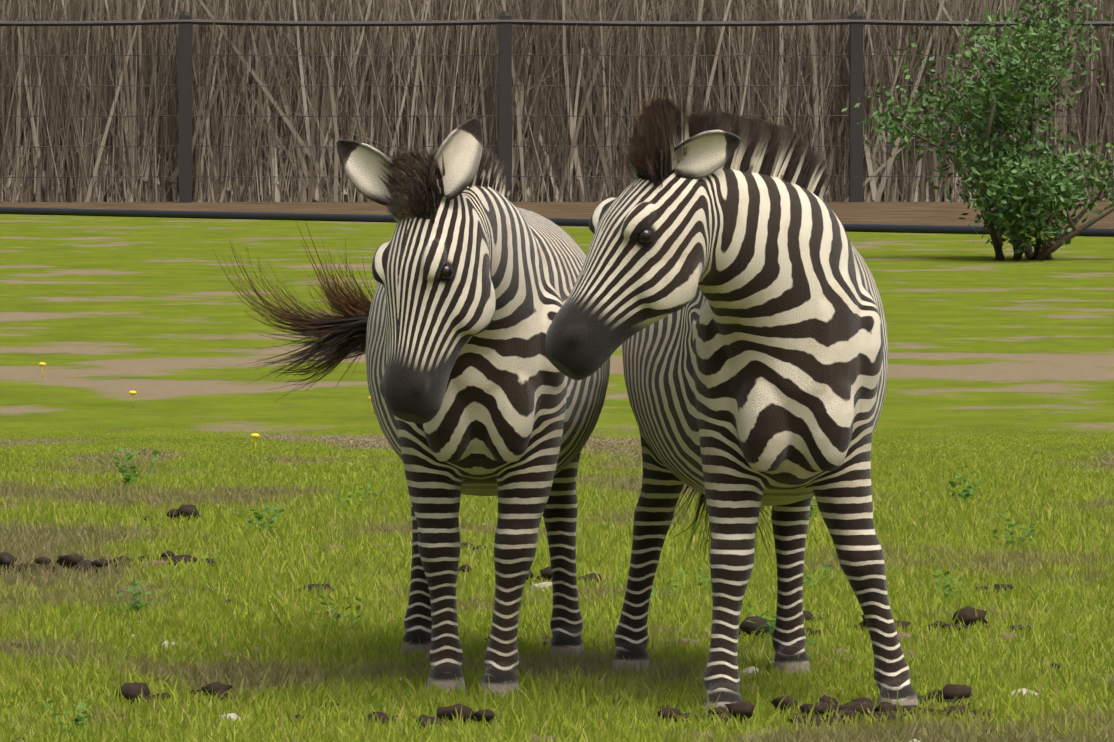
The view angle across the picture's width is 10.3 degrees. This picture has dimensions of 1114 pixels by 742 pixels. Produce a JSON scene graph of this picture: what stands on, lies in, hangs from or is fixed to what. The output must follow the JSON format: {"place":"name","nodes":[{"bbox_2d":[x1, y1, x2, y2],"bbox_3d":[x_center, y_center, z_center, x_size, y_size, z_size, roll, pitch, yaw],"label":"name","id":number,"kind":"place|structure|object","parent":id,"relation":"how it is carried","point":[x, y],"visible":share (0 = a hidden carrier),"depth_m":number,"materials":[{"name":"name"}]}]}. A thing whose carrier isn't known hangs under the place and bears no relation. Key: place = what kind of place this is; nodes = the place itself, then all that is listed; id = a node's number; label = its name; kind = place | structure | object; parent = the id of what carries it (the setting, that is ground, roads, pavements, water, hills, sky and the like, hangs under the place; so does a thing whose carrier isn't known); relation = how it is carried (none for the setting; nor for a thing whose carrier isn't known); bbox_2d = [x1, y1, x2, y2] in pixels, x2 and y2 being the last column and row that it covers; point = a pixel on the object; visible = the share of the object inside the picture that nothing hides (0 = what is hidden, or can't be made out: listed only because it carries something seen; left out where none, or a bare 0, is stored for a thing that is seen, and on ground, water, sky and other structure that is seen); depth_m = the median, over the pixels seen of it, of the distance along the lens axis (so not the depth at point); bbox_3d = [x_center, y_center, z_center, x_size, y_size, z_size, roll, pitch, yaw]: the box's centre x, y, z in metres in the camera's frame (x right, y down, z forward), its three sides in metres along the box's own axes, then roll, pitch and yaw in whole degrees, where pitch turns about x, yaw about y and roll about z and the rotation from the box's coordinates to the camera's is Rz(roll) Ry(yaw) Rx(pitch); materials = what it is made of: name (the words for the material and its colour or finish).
{"place":"outdoors","nodes":[
{"label":"outdoors","id":0,"kind":"place"},
{"bbox_2d":[0,426,1113,741],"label":"grass","id":1,"kind":"structure","parent":0,"point":[360,668],"depth_m":17.23,"materials":[{"name":"green plant"}]},
{"bbox_2d":[0,214,1113,737],"bbox_3d":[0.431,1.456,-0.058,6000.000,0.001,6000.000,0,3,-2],"label":"ground","id":2,"kind":"structure","parent":0,"point":[102,316],"depth_m":36.46,"materials":[{"name":"green plant"}]},
{"bbox_2d":[39,362,372,452],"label":"dandelions","id":3,"kind":"object","parent":2,"relation":"on","point":[253,435],"visible":0.5,"depth_m":28.03,"materials":[{"name":"yellow plant"}]},
{"bbox_2d":[213,117,610,696],"bbox_3d":[-0.373,0.081,15.256,1.003,1.421,1.911,0,3,1],"label":"zebra","id":4,"kind":"object","parent":2,"relation":"on","point":[473,390],"visible":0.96,"depth_m":14.79,"materials":[{"name":"multicoloured"}]},
{"bbox_2d":[0,504,1070,741],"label":"dung piles","id":5,"kind":"object","parent":2,"relation":"on","point":[740,710],"visible":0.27,"depth_m":14.62,"materials":[{"name":"brown soil"}]},
{"bbox_2d":[44,447,1036,735],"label":"weed plants","id":6,"kind":"object","parent":2,"relation":"on","point":[250,521],"visible":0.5,"depth_m":17.99,"materials":[{"name":"green plant"}]},
{"bbox_2d":[16,543,1075,741],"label":"dirt clods","id":7,"kind":"object","parent":2,"relation":"on","point":[908,635],"visible":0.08,"depth_m":16.19,"materials":[{"name":"brown soil"}]},
{"bbox_2d":[0,11,1113,202],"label":"paddock fence","id":8,"kind":"object","parent":2,"relation":"on","point":[505,21],"visible":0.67,"depth_m":81.70,"materials":[{"name":"black metal"}]},
{"bbox_2d":[0,201,1113,236],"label":"dirt strip","id":9,"kind":"object","parent":2,"relation":"on","point":[921,213],"depth_m":77.52,"materials":[{"name":"brown soil"}]},
{"bbox_2d":[0,0,1113,201],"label":"dry reeds","id":10,"kind":"object","parent":9,"relation":"on","point":[376,85],"visible":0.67,"depth_m":82.11,"materials":[{"name":"brown plant"}]},
{"bbox_2d":[0,207,1113,236],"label":"edging","id":11,"kind":"object","parent":9,"relation":"on","point":[1092,232],"visible":0.54,"depth_m":70.17,"materials":[{"name":"black"}]},
{"bbox_2d":[132,582,1037,741],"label":"stones","id":12,"kind":"object","parent":2,"relation":"on","point":[750,671],"visible":0.12,"depth_m":15.34,"materials":[{"name":"stone"}]},
{"bbox_2d":[545,95,919,715],"bbox_3d":[0.340,0.070,14.927,0.914,1.473,1.959,0,3,-6],"label":"zebra","id":13,"kind":"object","parent":2,"relation":"on","point":[725,293],"visible":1,"depth_m":14.27,"materials":[{"name":"multicoloured"}]},
{"bbox_2d":[841,0,1113,259],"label":"leafy shrub","id":14,"kind":"object","parent":2,"relation":"on","point":[1023,195],"visible":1,"depth_m":53.49,"materials":[{"name":"green plant"}]}
]}

